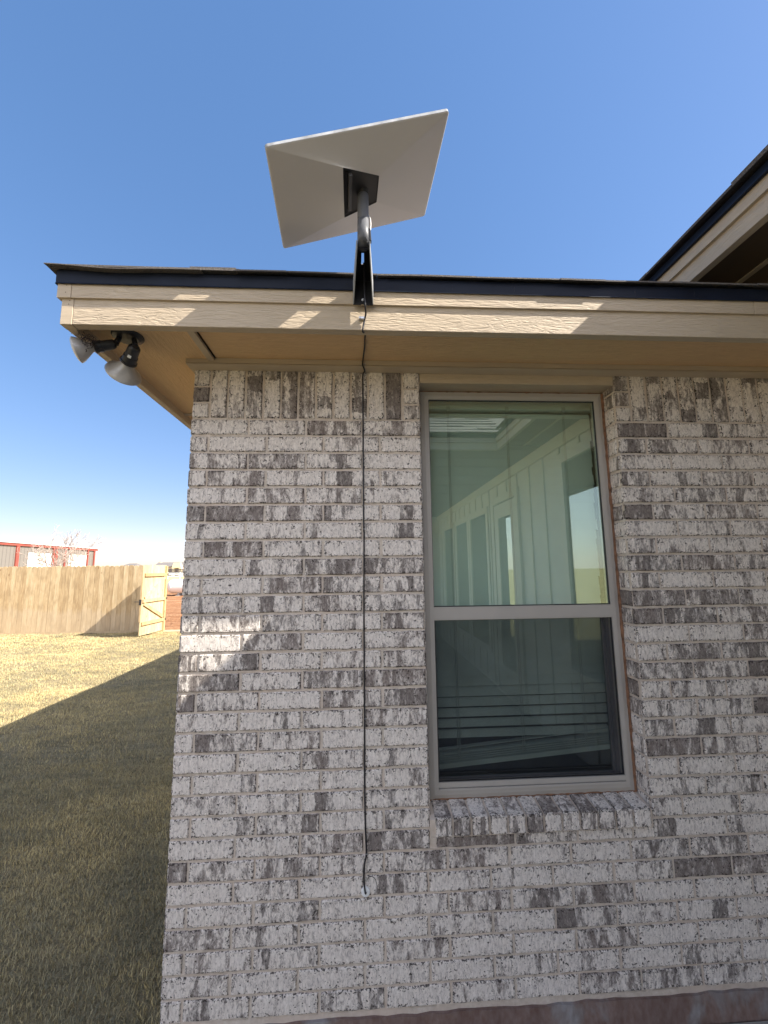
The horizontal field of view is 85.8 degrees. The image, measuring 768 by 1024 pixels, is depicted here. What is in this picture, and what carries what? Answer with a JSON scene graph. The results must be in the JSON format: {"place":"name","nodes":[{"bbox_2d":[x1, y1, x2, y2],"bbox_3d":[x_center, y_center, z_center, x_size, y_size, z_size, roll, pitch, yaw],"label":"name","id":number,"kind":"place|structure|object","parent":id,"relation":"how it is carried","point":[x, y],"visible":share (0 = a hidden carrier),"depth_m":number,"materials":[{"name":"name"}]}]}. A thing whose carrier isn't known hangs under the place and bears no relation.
{"place":"outdoors","nodes":[
{"label":"outdoors","id":0,"kind":"place"},
{"bbox_2d":[0,631,180,1023],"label":"lawn","id":1,"kind":"structure","parent":0,"point":[93,940],"depth_m":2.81,"materials":[{"name":"plant"}]},
{"bbox_2d":[0,565,167,634],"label":"wooden fence","id":2,"kind":"object","parent":1,"relation":"on","point":[45,600],"visible":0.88,"depth_m":12.55,"materials":[{"name":"brown wood"}]},
{"bbox_2d":[138,565,168,635],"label":"wooden gate","id":3,"kind":"structure","parent":2,"relation":"attached to","point":[152,598],"depth_m":12.11,"materials":[{"name":"brown wood"}]},
{"bbox_2d":[165,584,182,629],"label":"dirt field","id":4,"kind":"structure","parent":0,"point":[173,615],"depth_m":18.95,"materials":[{"name":"orange soil"}]},
{"bbox_2d":[16,526,102,566],"bbox_3d":[-18.078,2.904,23.234,3.920,4.801,3.234,4,-9,-32],"label":"bare tree","id":5,"kind":"object","parent":4,"relation":"on","point":[65,557],"visible":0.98,"depth_m":23.27,"materials":[{"name":"brown plant"}]},
{"bbox_2d":[167,579,182,595],"bbox_3d":[-14.085,5.675,31.606,4.750,1.480,1.080,0,-8,-3],"label":"propane tank","id":6,"kind":"object","parent":4,"relation":"on","point":[174,585],"visible":0.38,"depth_m":31.09,"materials":[{"name":"white metal"}]},
{"bbox_2d":[167,577,183,583],"bbox_3d":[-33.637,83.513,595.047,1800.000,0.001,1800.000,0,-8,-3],"label":"ground","id":7,"kind":"structure","parent":0,"point":[170,578],"depth_m":106.61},
{"bbox_2d":[0,540,98,567],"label":"metal building","id":8,"kind":"structure","parent":7,"relation":"on","point":[10,556],"depth_m":45.08,"materials":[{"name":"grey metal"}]},
{"bbox_2d":[27,552,51,566],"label":"overhead door","id":9,"kind":"structure","parent":8,"relation":"in","point":[31,553],"depth_m":45.74,"materials":[{"name":"white metal"}]},
{"bbox_2d":[68,554,86,566],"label":"overhead door","id":10,"kind":"structure","parent":8,"relation":"in","point":[80,557],"depth_m":52.72,"materials":[{"name":"white metal"}]},
{"bbox_2d":[119,563,140,566],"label":"house","id":11,"kind":"structure","parent":7,"relation":"on","point":[133,564],"depth_m":152.94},
{"bbox_2d":[155,561,183,575],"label":"house","id":12,"kind":"structure","parent":7,"relation":"on","point":[175,565],"depth_m":150.24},
{"bbox_2d":[164,630,179,632],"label":"concrete kerb","id":13,"kind":"structure","parent":7,"relation":"on","point":[178,631],"depth_m":12.63,"materials":[{"name":"beige concrete"}]},
{"bbox_2d":[168,569,182,572],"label":"dark iron fence","id":14,"kind":"object","parent":7,"relation":"on","point":[175,570],"visible":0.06,"depth_m":127.24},
{"bbox_2d":[168,572,182,578],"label":"white rail fence","id":15,"kind":"object","parent":7,"relation":"on","point":[180,574],"visible":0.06,"depth_m":98.12,"materials":[{"name":"plastic"}]},
{"bbox_2d":[44,145,767,1023],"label":"brick house","id":16,"kind":"structure","parent":7,"relation":"on","point":[622,879],"depth_m":1.72,"materials":[{"name":"brick"}]},
{"bbox_2d":[69,330,144,385],"bbox_3d":[-1.087,-0.610,1.626,0.240,0.187,0.172,4,-9,-32],"label":"flood light","id":17,"kind":"object","parent":16,"relation":"attached to","point":[123,370],"visible":0.95,"depth_m":1.63,"materials":[{"name":"white plastic"}]},
{"bbox_2d":[71,332,98,351],"bbox_3d":[-1.126,-0.647,1.563,0.104,0.086,0.069,4,-9,-29],"label":"twig tangle","id":18,"kind":"object","parent":17,"relation":"attached to","point":[87,339],"visible":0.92,"depth_m":1.56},
{"bbox_2d":[265,109,448,305],"bbox_3d":[-0.092,-1.020,1.439,0.566,0.466,0.395,0,-8,-6],"label":"satellite dish","id":19,"kind":"object","parent":16,"relation":"attached to","point":[361,180],"visible":1,"depth_m":1.40,"materials":[{"name":"plastic"}]},
{"bbox_2d":[359,262,378,896],"bbox_3d":[-0.056,0.302,1.555,0.068,2.364,0.462,0,-8,-3],"label":"dish cable","id":20,"kind":"object","parent":16,"relation":"attached to","point":[365,891],"visible":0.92,"depth_m":1.73,"materials":[{"name":"plastic"}]},
{"bbox_2d":[419,374,636,800],"bbox_3d":[0.637,0.296,1.897,0.942,1.894,0.139,0,-8,-3],"label":"window","id":21,"kind":"structure","parent":16,"relation":"in","point":[458,669],"depth_m":1.86,"materials":[{"name":"glass"}]},
{"bbox_2d":[429,402,609,763],"bbox_3d":[0.636,0.292,2.008,0.897,1.745,0.074,0,-8,-3],"label":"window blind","id":22,"kind":"object","parent":21,"relation":"in","point":[514,521],"depth_m":2.05,"materials":[{"name":"clear glass"}]},
{"bbox_2d":[0,0,767,566],"label":"sky","id":23,"kind":"structure","parent":0,"point":[583,139],"materials":[{"name":"blue"}]}
]}

